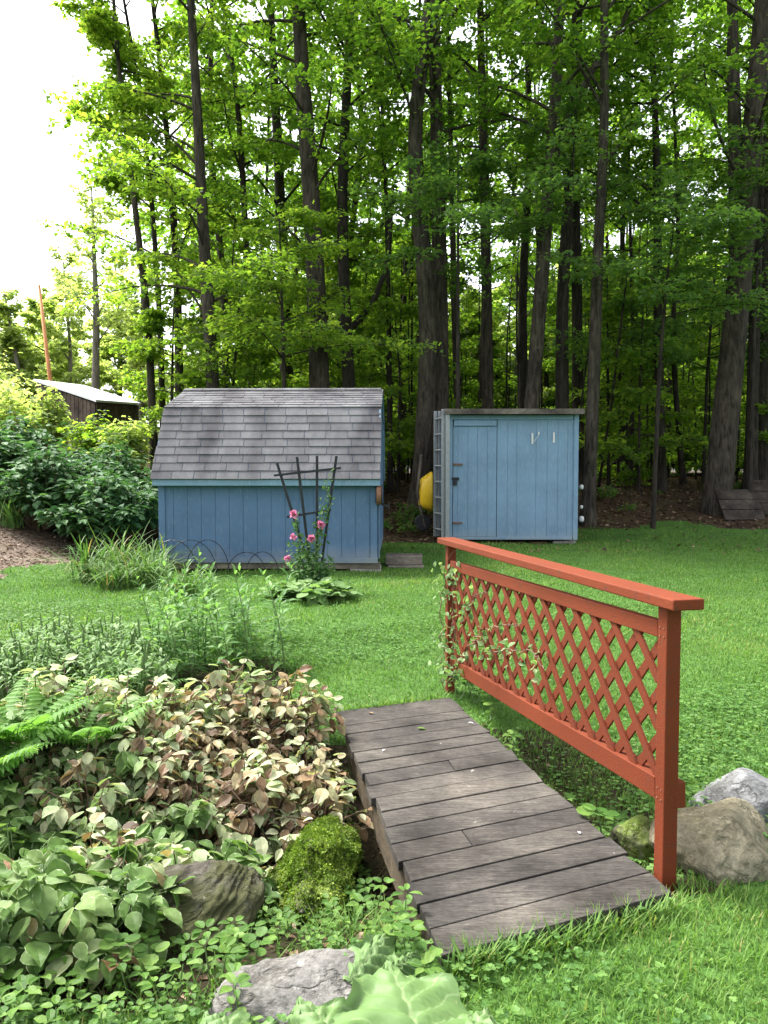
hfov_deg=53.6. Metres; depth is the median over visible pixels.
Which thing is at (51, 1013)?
gully seedling
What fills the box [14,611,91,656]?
white flower plant
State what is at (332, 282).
forest sapling
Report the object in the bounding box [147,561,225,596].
daylily clump
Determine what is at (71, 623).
white flower plant
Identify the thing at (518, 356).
sapling stem
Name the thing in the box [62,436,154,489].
garden shrub
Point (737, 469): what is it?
sapling stem
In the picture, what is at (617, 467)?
forest sapling
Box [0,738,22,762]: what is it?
variegated plant
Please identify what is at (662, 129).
forest tree
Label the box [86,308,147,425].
wood bush
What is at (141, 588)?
phlox stalk
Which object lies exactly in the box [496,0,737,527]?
maple tree
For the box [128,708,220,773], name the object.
fading plant
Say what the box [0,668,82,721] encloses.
fading plant
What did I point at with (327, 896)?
gully seedling
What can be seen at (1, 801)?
variegated plant
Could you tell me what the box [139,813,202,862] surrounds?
variegated plant
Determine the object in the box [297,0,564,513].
maple tree
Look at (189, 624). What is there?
phlox stalk
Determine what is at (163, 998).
ground cover
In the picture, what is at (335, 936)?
gully seedling
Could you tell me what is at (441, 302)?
maple tree
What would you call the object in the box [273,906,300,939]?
gully seedling
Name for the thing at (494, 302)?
forest tree
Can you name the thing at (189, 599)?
phlox stalk
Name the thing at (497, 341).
forest sapling
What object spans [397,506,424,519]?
forest seedling
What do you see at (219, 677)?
fading plant
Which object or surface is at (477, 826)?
footbridge
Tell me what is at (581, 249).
sapling stem
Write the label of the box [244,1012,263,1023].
gully seedling
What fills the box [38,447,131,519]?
garden shrub
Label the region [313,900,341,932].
gully seedling
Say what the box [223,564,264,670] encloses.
phlox stalk
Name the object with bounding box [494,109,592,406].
forest tree
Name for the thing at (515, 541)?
paving brick
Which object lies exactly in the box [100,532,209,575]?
daylily clump
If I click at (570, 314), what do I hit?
wood bush
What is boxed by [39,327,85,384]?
wood bush
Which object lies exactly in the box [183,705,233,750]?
fading plant
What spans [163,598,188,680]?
phlox stalk
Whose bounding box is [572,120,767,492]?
young maple
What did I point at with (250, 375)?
young maple
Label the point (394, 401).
forest sapling
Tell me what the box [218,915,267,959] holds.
gully seedling
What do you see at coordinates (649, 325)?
young maple
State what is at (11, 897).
variegated plant
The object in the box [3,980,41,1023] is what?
gully seedling
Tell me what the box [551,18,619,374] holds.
forest tree
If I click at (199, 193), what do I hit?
maple tree
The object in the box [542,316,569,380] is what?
forest sapling
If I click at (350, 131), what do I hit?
forest tree
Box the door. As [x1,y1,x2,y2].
[452,426,496,536]
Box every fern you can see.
[0,673,114,743]
[0,712,89,776]
[6,689,171,746]
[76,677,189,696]
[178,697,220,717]
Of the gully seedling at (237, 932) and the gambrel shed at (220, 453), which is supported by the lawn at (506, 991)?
the gambrel shed at (220, 453)
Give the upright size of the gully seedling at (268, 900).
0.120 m
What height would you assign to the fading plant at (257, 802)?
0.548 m
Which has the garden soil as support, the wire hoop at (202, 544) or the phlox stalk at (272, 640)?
the phlox stalk at (272, 640)
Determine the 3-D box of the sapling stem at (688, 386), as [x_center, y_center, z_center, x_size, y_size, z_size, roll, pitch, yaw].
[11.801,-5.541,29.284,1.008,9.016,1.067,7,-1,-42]
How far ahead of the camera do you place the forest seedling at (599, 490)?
18.24 m
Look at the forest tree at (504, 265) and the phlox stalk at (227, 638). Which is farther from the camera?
the forest tree at (504, 265)
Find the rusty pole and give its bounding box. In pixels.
[38,285,51,380]
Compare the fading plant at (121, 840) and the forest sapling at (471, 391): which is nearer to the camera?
the fading plant at (121, 840)
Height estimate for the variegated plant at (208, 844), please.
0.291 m
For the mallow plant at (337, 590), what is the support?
on the lawn at (506, 991)
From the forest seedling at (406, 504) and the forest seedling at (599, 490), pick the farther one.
the forest seedling at (599, 490)
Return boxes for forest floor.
[0,435,767,559]
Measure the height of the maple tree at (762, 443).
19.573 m
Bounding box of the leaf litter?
[0,476,767,1013]
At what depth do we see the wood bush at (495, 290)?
47.91 m
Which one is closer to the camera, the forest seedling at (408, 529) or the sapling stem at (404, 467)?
the forest seedling at (408, 529)
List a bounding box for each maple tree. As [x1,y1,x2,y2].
[34,0,264,393]
[34,0,296,387]
[48,0,183,480]
[80,0,232,426]
[120,0,386,386]
[151,0,398,387]
[205,0,380,387]
[229,0,448,387]
[296,0,594,499]
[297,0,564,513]
[306,0,484,492]
[357,0,562,408]
[359,0,721,408]
[360,0,596,408]
[457,0,646,408]
[490,0,720,408]
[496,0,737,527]
[498,0,686,485]
[529,0,727,490]
[535,0,698,483]
[615,1,767,484]
[622,0,767,515]
[634,0,767,491]
[661,0,767,479]
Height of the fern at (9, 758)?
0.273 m
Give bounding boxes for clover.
[0,599,767,1023]
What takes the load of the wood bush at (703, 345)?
on the forest floor
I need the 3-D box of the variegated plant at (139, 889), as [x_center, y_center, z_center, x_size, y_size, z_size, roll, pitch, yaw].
[-0.834,1.243,2.289,0.389,0.304,0.420,1,3,21]
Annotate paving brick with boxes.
[506,541,525,542]
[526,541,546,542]
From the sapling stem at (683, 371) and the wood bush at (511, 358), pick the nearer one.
the sapling stem at (683, 371)
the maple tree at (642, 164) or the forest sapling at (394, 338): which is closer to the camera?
the maple tree at (642, 164)
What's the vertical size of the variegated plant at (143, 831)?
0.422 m
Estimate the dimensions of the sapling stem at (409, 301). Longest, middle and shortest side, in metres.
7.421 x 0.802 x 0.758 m
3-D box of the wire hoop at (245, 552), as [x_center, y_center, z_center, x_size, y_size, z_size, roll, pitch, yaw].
[-1.860,0.692,10.266,0.531,0.305,0.052,0,3,0]
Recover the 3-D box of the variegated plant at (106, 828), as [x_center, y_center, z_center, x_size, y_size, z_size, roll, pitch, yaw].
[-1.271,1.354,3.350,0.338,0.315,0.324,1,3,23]
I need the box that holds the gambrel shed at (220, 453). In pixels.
[150,388,384,568]
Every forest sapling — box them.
[164,180,286,405]
[193,264,267,387]
[201,303,279,385]
[230,303,334,387]
[237,226,358,387]
[256,193,413,482]
[257,150,397,398]
[271,303,357,387]
[276,223,386,453]
[336,239,451,482]
[336,280,473,493]
[350,269,407,476]
[352,240,450,461]
[367,246,416,465]
[373,244,452,479]
[384,321,449,472]
[406,309,510,452]
[407,305,502,415]
[410,268,480,458]
[415,356,500,408]
[447,273,477,352]
[450,302,500,404]
[451,337,477,408]
[470,261,531,408]
[477,323,517,408]
[502,284,571,408]
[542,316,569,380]
[543,267,707,483]
[546,301,610,464]
[548,264,650,481]
[553,249,649,449]
[569,211,674,479]
[569,272,738,491]
[569,278,672,463]
[628,228,746,477]
[629,335,695,471]
[634,279,713,468]
[665,264,747,475]
[666,312,746,477]
[675,341,735,469]
[735,339,747,467]
[736,365,767,457]
[736,386,745,461]
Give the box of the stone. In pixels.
[608,814,653,865]
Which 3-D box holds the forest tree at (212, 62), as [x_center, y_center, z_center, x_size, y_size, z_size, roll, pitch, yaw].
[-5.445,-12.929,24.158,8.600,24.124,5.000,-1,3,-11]
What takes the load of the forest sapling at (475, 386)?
on the forest floor
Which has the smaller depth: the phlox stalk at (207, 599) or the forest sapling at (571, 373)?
the phlox stalk at (207, 599)
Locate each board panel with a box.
[714,489,765,520]
[747,480,767,514]
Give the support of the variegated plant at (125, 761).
on the garden soil
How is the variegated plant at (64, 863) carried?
on the garden soil
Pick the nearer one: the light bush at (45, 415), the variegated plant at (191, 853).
the variegated plant at (191, 853)
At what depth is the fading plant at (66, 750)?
3.42 m
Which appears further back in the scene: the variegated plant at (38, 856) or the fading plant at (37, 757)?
the fading plant at (37, 757)
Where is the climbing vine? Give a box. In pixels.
[427,550,546,688]
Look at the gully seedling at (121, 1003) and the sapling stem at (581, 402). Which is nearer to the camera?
the gully seedling at (121, 1003)
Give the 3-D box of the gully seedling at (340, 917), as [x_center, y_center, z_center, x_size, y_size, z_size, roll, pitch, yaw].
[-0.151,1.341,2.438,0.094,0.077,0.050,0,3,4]
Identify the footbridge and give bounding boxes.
[336,537,703,966]
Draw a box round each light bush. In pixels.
[0,332,37,405]
[0,378,47,438]
[18,384,74,452]
[53,409,144,458]
[86,415,153,480]
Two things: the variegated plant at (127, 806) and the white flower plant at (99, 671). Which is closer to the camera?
the variegated plant at (127, 806)
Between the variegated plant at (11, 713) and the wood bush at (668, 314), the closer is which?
the variegated plant at (11, 713)
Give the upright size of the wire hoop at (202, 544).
0.483 m
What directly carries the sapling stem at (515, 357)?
on the forest floor
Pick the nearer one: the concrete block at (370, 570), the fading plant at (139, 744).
the fading plant at (139, 744)
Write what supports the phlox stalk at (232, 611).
on the lawn at (506, 991)
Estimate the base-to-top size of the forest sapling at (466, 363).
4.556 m
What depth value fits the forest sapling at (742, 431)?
25.74 m
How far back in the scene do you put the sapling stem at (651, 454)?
21.23 m
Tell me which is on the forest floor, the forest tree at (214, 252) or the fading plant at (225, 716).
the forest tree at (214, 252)
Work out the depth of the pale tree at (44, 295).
51.20 m
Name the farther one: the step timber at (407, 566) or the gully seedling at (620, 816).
the step timber at (407, 566)
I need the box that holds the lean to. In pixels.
[33,379,140,433]
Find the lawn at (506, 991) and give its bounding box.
[0,521,767,1023]
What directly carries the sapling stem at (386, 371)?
on the forest floor
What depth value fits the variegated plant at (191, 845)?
2.99 m
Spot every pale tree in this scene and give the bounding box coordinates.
[0,287,55,409]
[26,285,78,381]
[35,245,111,386]
[45,172,134,389]
[99,246,143,396]
[100,258,169,421]
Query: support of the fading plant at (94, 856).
on the garden soil
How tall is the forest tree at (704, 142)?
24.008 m
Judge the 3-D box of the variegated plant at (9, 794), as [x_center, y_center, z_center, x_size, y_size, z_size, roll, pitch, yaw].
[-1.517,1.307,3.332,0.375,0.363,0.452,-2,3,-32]
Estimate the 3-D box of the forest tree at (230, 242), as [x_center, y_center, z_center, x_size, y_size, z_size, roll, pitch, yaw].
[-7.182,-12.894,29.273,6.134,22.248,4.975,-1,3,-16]
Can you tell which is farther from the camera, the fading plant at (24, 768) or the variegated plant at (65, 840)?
the fading plant at (24, 768)
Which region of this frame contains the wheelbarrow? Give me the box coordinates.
[414,454,432,530]
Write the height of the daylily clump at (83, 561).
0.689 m
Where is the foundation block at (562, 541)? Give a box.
[550,540,575,543]
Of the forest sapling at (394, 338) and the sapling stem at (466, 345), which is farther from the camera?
the forest sapling at (394, 338)
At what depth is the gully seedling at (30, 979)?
2.01 m
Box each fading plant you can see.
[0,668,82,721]
[4,736,70,784]
[13,687,81,750]
[17,753,69,808]
[21,734,130,827]
[22,752,144,845]
[25,653,107,713]
[26,773,97,843]
[35,742,104,791]
[39,715,97,761]
[48,677,130,747]
[64,675,125,717]
[68,812,156,885]
[74,821,163,877]
[78,688,146,746]
[81,693,184,778]
[89,738,127,767]
[101,667,149,721]
[106,692,164,748]
[107,726,194,824]
[107,764,141,804]
[113,801,144,839]
[118,674,183,735]
[124,750,216,822]
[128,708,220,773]
[130,676,184,712]
[131,789,197,839]
[133,682,216,742]
[136,737,192,805]
[141,720,231,801]
[154,756,224,806]
[154,842,212,866]
[156,772,222,841]
[159,686,216,729]
[180,689,244,753]
[181,719,241,773]
[182,657,270,745]
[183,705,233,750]
[191,749,297,838]
[192,800,235,852]
[201,767,247,815]
[203,755,249,806]
[204,764,304,869]
[210,699,264,760]
[210,740,251,777]
[211,694,295,753]
[229,671,289,742]
[232,758,321,834]
[235,727,298,772]
[241,730,330,807]
[242,691,328,756]
[249,685,292,748]
[250,664,330,745]
[257,792,324,846]
[259,832,300,904]
[264,811,312,867]
[265,763,373,841]
[269,679,345,763]
[288,736,350,813]
[289,726,331,777]
[295,789,354,821]
[308,810,345,825]
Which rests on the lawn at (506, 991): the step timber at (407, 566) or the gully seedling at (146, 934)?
the step timber at (407, 566)
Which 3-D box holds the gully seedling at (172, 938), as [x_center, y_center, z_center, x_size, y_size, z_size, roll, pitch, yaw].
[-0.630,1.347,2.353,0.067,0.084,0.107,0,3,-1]
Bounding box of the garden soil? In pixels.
[0,657,723,1023]
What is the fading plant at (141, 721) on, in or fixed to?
on the garden soil
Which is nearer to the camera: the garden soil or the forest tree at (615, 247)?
the garden soil
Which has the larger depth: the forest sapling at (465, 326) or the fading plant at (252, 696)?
the forest sapling at (465, 326)
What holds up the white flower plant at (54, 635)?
on the garden soil
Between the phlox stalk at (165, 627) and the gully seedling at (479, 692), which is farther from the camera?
the phlox stalk at (165, 627)
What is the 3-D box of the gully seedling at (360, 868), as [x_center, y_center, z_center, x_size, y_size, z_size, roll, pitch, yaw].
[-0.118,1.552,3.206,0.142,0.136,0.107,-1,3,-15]
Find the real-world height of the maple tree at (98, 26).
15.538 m
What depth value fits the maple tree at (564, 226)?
18.65 m
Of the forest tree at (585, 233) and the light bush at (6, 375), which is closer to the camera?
the light bush at (6, 375)
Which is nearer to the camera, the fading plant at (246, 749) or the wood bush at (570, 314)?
the fading plant at (246, 749)
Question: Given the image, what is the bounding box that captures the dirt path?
[0,524,78,577]
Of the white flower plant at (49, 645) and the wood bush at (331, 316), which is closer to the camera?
the white flower plant at (49, 645)
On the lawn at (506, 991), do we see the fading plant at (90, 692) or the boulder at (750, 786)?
the boulder at (750, 786)
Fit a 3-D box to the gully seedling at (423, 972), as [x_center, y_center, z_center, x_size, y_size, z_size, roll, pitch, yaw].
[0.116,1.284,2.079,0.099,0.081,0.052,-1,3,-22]
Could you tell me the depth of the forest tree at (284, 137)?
31.08 m
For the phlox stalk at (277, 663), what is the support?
on the garden soil
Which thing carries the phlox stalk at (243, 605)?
on the lawn at (506, 991)
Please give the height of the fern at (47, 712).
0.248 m
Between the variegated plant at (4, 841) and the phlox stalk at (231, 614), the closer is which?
the variegated plant at (4, 841)
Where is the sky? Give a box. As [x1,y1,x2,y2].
[0,0,752,470]
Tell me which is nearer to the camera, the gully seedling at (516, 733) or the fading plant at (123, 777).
the fading plant at (123, 777)
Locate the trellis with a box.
[274,456,340,577]
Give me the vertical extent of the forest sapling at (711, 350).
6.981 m
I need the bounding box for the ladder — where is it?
[433,409,449,536]
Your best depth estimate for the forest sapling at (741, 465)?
20.52 m
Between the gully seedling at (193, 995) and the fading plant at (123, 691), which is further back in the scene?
the fading plant at (123, 691)
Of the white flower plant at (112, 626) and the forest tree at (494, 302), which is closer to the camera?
the white flower plant at (112, 626)
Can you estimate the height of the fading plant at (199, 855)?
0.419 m
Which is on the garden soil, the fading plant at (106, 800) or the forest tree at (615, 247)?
the fading plant at (106, 800)
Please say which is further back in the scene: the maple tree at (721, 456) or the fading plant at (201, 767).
the maple tree at (721, 456)
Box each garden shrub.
[0,410,88,468]
[0,429,57,506]
[0,442,109,529]
[29,472,158,553]
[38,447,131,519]
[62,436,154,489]
[117,468,158,537]
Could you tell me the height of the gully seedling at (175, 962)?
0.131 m
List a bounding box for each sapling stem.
[352,197,382,386]
[370,215,396,480]
[395,210,415,479]
[395,231,418,483]
[402,229,415,478]
[447,257,465,408]
[462,269,478,408]
[470,261,493,402]
[494,253,517,408]
[503,235,534,408]
[505,275,516,408]
[538,191,555,408]
[569,135,612,430]
[569,229,591,371]
[597,195,638,489]
[600,374,602,479]
[618,225,649,480]
[646,200,651,484]
[650,268,653,484]
[677,278,700,477]
[677,304,684,425]
[684,317,702,479]
[736,343,747,483]
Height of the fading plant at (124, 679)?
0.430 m
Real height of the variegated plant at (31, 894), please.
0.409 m
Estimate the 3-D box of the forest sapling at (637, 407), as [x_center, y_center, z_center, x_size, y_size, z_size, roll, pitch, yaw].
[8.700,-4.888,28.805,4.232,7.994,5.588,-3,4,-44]
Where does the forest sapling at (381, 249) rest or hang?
on the forest floor
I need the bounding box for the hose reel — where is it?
[375,485,389,508]
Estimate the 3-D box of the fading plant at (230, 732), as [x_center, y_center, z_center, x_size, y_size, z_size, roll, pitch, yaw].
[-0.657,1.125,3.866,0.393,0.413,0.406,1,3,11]
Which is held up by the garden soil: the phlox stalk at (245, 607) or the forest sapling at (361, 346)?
the phlox stalk at (245, 607)
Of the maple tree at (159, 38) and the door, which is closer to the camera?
the door
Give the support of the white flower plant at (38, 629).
on the garden soil
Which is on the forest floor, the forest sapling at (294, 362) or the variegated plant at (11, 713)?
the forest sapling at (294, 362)
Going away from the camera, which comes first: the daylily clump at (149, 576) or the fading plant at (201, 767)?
the fading plant at (201, 767)
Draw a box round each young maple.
[64,290,229,466]
[144,200,445,387]
[157,263,387,440]
[338,130,601,408]
[459,71,712,408]
[533,168,767,528]
[545,252,704,485]
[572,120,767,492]
[628,235,767,485]
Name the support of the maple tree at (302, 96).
on the forest floor
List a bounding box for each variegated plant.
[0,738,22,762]
[0,771,22,784]
[0,771,80,837]
[0,786,95,859]
[0,795,12,847]
[0,804,33,851]
[0,804,39,858]
[0,823,78,872]
[0,845,125,979]
[0,851,87,933]
[0,853,24,940]
[0,859,121,988]
[0,867,118,973]
[3,838,72,860]
[5,707,46,777]
[7,760,67,813]
[8,862,168,992]
[10,848,44,883]
[21,836,67,871]
[28,783,113,829]
[30,719,87,772]
[65,842,194,970]
[77,746,166,800]
[78,782,130,832]
[81,750,127,787]
[85,858,115,909]
[88,804,137,851]
[105,823,166,863]
[105,831,197,862]
[119,799,165,824]
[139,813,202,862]
[145,799,247,858]
[145,849,194,859]
[152,807,200,837]
[167,838,272,872]
[192,836,217,856]
[207,839,281,915]
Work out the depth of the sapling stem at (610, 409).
18.70 m
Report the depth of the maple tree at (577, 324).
20.55 m
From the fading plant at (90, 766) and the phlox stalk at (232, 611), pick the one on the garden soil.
the fading plant at (90, 766)
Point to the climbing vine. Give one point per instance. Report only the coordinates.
(451, 572)
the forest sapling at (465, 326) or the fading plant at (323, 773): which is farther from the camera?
the forest sapling at (465, 326)
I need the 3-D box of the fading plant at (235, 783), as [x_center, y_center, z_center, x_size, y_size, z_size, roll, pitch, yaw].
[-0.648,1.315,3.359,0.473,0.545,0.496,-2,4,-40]
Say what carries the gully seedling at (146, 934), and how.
on the garden soil
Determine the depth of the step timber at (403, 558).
11.05 m
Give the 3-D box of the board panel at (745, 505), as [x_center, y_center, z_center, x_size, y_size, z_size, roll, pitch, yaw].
[7.849,-0.138,16.788,0.950,0.717,0.497,0,3,-8]
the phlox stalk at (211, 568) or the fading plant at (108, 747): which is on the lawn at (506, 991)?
the phlox stalk at (211, 568)
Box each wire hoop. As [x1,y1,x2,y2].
[150,540,196,567]
[163,540,216,573]
[185,540,229,574]
[227,552,265,572]
[246,552,278,573]
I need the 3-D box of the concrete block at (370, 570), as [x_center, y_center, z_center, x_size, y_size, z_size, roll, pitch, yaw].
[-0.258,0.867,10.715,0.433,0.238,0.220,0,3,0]
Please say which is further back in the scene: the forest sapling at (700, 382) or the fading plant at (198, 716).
the forest sapling at (700, 382)
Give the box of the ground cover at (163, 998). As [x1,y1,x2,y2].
[0,653,420,1011]
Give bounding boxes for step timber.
[385,553,421,564]
[387,564,423,567]
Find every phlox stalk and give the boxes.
[128,572,162,640]
[132,594,156,641]
[142,618,168,663]
[147,587,185,664]
[147,609,176,681]
[151,558,193,634]
[151,576,184,661]
[151,600,199,686]
[151,608,190,681]
[155,575,178,634]
[158,590,188,665]
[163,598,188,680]
[165,588,206,676]
[169,587,208,677]
[175,585,216,664]
[176,558,199,638]
[178,606,206,677]
[187,602,212,665]
[188,576,218,662]
[188,584,217,667]
[189,548,214,626]
[192,587,222,647]
[194,590,236,669]
[196,561,223,644]
[202,569,228,648]
[207,598,248,674]
[219,592,238,634]
[220,590,239,636]
[221,583,249,664]
[221,587,252,656]
[221,591,247,665]
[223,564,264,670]
[227,592,251,656]
[229,563,263,635]
[229,585,250,638]
[231,596,258,654]
[235,587,256,655]
[236,594,265,666]
[252,568,291,638]
[253,561,299,654]
[256,610,285,670]
[259,573,303,671]
[268,589,293,660]
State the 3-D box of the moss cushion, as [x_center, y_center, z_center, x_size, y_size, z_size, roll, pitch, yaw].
[-0.285,1.371,3.080,0.403,0.269,0.844,0,3,0]
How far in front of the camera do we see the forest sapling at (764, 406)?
19.16 m
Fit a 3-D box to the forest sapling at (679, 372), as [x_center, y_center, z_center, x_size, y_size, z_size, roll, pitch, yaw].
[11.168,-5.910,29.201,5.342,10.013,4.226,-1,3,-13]
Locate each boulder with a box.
[113,859,264,964]
[208,948,354,1023]
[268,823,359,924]
[649,797,767,885]
[688,767,767,822]
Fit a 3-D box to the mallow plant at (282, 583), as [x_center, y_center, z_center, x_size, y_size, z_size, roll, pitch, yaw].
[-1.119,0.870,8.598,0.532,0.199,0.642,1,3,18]
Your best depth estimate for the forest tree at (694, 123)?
26.10 m
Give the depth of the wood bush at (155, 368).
48.95 m
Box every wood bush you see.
[0,300,35,418]
[1,292,74,394]
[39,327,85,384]
[50,319,108,387]
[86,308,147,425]
[123,329,170,440]
[155,222,277,420]
[302,313,337,380]
[350,278,410,466]
[393,282,464,467]
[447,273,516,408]
[449,282,506,326]
[463,300,516,408]
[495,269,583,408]
[499,340,517,396]
[513,250,616,431]
[597,310,692,469]
[634,266,714,468]
[644,264,701,466]
[672,234,745,467]
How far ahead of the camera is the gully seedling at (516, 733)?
4.06 m
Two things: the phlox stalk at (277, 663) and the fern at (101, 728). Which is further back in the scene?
the phlox stalk at (277, 663)
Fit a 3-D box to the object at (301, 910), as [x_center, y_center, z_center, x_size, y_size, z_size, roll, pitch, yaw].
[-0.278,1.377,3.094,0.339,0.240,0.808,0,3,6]
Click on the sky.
(40, 49)
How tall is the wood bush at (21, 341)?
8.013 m
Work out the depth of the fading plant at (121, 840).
2.73 m
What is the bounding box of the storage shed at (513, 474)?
[440,409,584,539]
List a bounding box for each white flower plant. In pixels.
[0,623,57,659]
[0,632,72,695]
[0,637,46,698]
[0,642,64,686]
[0,652,71,701]
[13,616,81,656]
[13,618,60,641]
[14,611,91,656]
[24,638,89,686]
[34,627,123,690]
[50,613,101,653]
[52,618,96,665]
[62,631,154,688]
[67,610,141,660]
[74,615,151,653]
[78,620,153,667]
[82,638,181,696]
[90,650,157,693]
[112,617,182,670]
[113,653,173,690]
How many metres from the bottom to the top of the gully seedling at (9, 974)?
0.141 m
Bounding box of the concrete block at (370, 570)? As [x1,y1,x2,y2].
[350,564,380,571]
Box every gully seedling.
[0,958,24,1008]
[0,992,15,1021]
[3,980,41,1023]
[9,963,56,1018]
[34,995,69,1023]
[40,942,73,994]
[54,977,91,1019]
[55,963,99,1002]
[83,991,122,1023]
[99,933,169,988]
[104,950,160,1004]
[109,991,145,1023]
[136,929,159,971]
[137,953,200,1005]
[148,1004,186,1023]
[159,959,180,981]
[169,934,186,954]
[171,918,219,966]
[183,984,214,1017]
[186,938,245,990]
[214,925,249,960]
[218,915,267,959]
[219,926,276,965]
[219,962,252,1013]
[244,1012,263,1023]
[252,918,268,939]
[258,897,274,926]
[267,912,289,946]
[268,907,291,934]
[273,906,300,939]
[299,926,318,945]
[301,934,325,949]
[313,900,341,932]
[321,893,341,918]
[322,916,350,934]
[331,931,344,948]
[343,885,365,915]
[346,877,394,924]
[347,877,375,906]
[353,865,370,892]
[355,863,371,877]
[360,924,383,934]
[361,901,380,919]
[362,881,372,894]
[373,923,406,952]
[380,899,413,921]
[380,913,425,947]
[385,922,442,977]
[390,883,423,943]
[406,951,444,977]
[417,964,440,976]
[444,670,474,699]
[460,679,483,703]
[481,679,508,711]
[481,696,503,720]
[502,729,523,753]
[565,793,576,800]
[576,803,621,843]
[605,809,629,834]
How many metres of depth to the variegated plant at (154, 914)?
2.39 m
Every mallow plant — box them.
[258,580,299,597]
[272,578,328,598]
[286,577,362,604]
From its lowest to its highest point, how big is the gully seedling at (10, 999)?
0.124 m
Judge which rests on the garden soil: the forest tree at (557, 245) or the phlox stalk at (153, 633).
the phlox stalk at (153, 633)
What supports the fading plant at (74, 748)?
on the garden soil
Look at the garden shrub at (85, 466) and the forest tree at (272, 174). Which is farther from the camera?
the forest tree at (272, 174)
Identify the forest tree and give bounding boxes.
[77,0,336,387]
[115,0,263,372]
[142,0,297,386]
[163,54,232,312]
[165,65,244,311]
[171,45,254,298]
[176,0,333,353]
[211,1,368,377]
[229,114,301,383]
[253,0,457,380]
[267,15,376,372]
[291,16,447,474]
[296,1,523,417]
[298,165,359,362]
[329,75,406,368]
[372,0,504,480]
[393,139,477,345]
[401,0,565,408]
[401,55,502,297]
[445,19,556,312]
[460,60,522,397]
[478,13,616,408]
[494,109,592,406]
[495,13,589,406]
[531,15,677,478]
[542,0,700,480]
[548,21,664,311]
[549,205,584,322]
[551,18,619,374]
[583,94,665,327]
[610,75,726,264]
[634,109,714,385]
[639,27,727,477]
[663,0,753,145]
[682,9,753,254]
[685,0,753,275]
[696,198,741,474]
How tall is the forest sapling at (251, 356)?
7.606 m
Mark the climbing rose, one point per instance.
(308, 571)
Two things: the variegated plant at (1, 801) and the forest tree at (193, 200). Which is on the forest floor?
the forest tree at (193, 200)
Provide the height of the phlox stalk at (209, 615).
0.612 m
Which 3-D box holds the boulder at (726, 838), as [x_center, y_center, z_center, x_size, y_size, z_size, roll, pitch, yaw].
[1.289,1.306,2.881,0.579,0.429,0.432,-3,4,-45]
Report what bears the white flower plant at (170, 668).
on the garden soil
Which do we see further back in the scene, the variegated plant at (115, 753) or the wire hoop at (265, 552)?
the wire hoop at (265, 552)
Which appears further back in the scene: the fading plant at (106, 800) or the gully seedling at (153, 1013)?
the fading plant at (106, 800)
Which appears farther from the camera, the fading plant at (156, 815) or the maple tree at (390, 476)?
the maple tree at (390, 476)
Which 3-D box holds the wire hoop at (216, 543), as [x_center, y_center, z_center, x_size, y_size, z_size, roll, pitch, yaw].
[-2.386,0.615,10.262,0.611,0.483,0.052,0,3,0]
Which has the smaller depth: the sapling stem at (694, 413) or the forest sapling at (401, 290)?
the forest sapling at (401, 290)
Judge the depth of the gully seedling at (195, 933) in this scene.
2.26 m
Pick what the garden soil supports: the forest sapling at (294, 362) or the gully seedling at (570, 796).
the gully seedling at (570, 796)
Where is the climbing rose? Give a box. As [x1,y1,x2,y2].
[270,469,341,583]
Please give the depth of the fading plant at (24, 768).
3.33 m
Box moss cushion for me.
[265,813,363,927]
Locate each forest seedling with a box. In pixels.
[383,516,400,533]
[389,508,412,523]
[395,514,412,525]
[396,521,418,536]
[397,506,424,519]
[402,502,424,515]
[406,514,416,528]
[596,483,615,499]
[596,486,618,502]
[617,502,635,513]
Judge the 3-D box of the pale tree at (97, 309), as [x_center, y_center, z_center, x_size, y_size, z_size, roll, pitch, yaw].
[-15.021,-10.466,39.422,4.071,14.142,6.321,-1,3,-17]
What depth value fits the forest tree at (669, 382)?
31.98 m
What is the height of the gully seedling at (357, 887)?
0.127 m
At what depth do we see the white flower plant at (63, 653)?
4.88 m
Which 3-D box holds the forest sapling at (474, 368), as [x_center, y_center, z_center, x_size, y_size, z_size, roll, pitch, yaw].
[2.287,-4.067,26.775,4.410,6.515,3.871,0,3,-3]
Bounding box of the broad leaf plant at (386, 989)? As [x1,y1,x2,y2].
[200,929,498,1023]
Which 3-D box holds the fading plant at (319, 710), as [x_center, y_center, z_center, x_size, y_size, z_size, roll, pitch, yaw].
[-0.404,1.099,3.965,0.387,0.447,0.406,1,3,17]
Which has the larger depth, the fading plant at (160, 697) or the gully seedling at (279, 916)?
the fading plant at (160, 697)
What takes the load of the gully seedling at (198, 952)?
on the garden soil
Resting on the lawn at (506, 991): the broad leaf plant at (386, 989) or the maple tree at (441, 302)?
the broad leaf plant at (386, 989)
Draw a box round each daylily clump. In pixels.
[0,493,31,528]
[3,529,154,582]
[13,517,187,576]
[57,538,208,586]
[73,557,163,591]
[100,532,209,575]
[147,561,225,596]
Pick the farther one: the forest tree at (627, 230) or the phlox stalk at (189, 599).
the forest tree at (627, 230)
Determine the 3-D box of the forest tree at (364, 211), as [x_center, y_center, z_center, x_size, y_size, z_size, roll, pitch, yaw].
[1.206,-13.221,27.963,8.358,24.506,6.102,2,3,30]
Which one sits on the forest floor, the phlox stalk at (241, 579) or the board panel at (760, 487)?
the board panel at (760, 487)
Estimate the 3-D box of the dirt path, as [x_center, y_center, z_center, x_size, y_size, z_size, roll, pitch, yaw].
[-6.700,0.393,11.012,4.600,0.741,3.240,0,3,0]

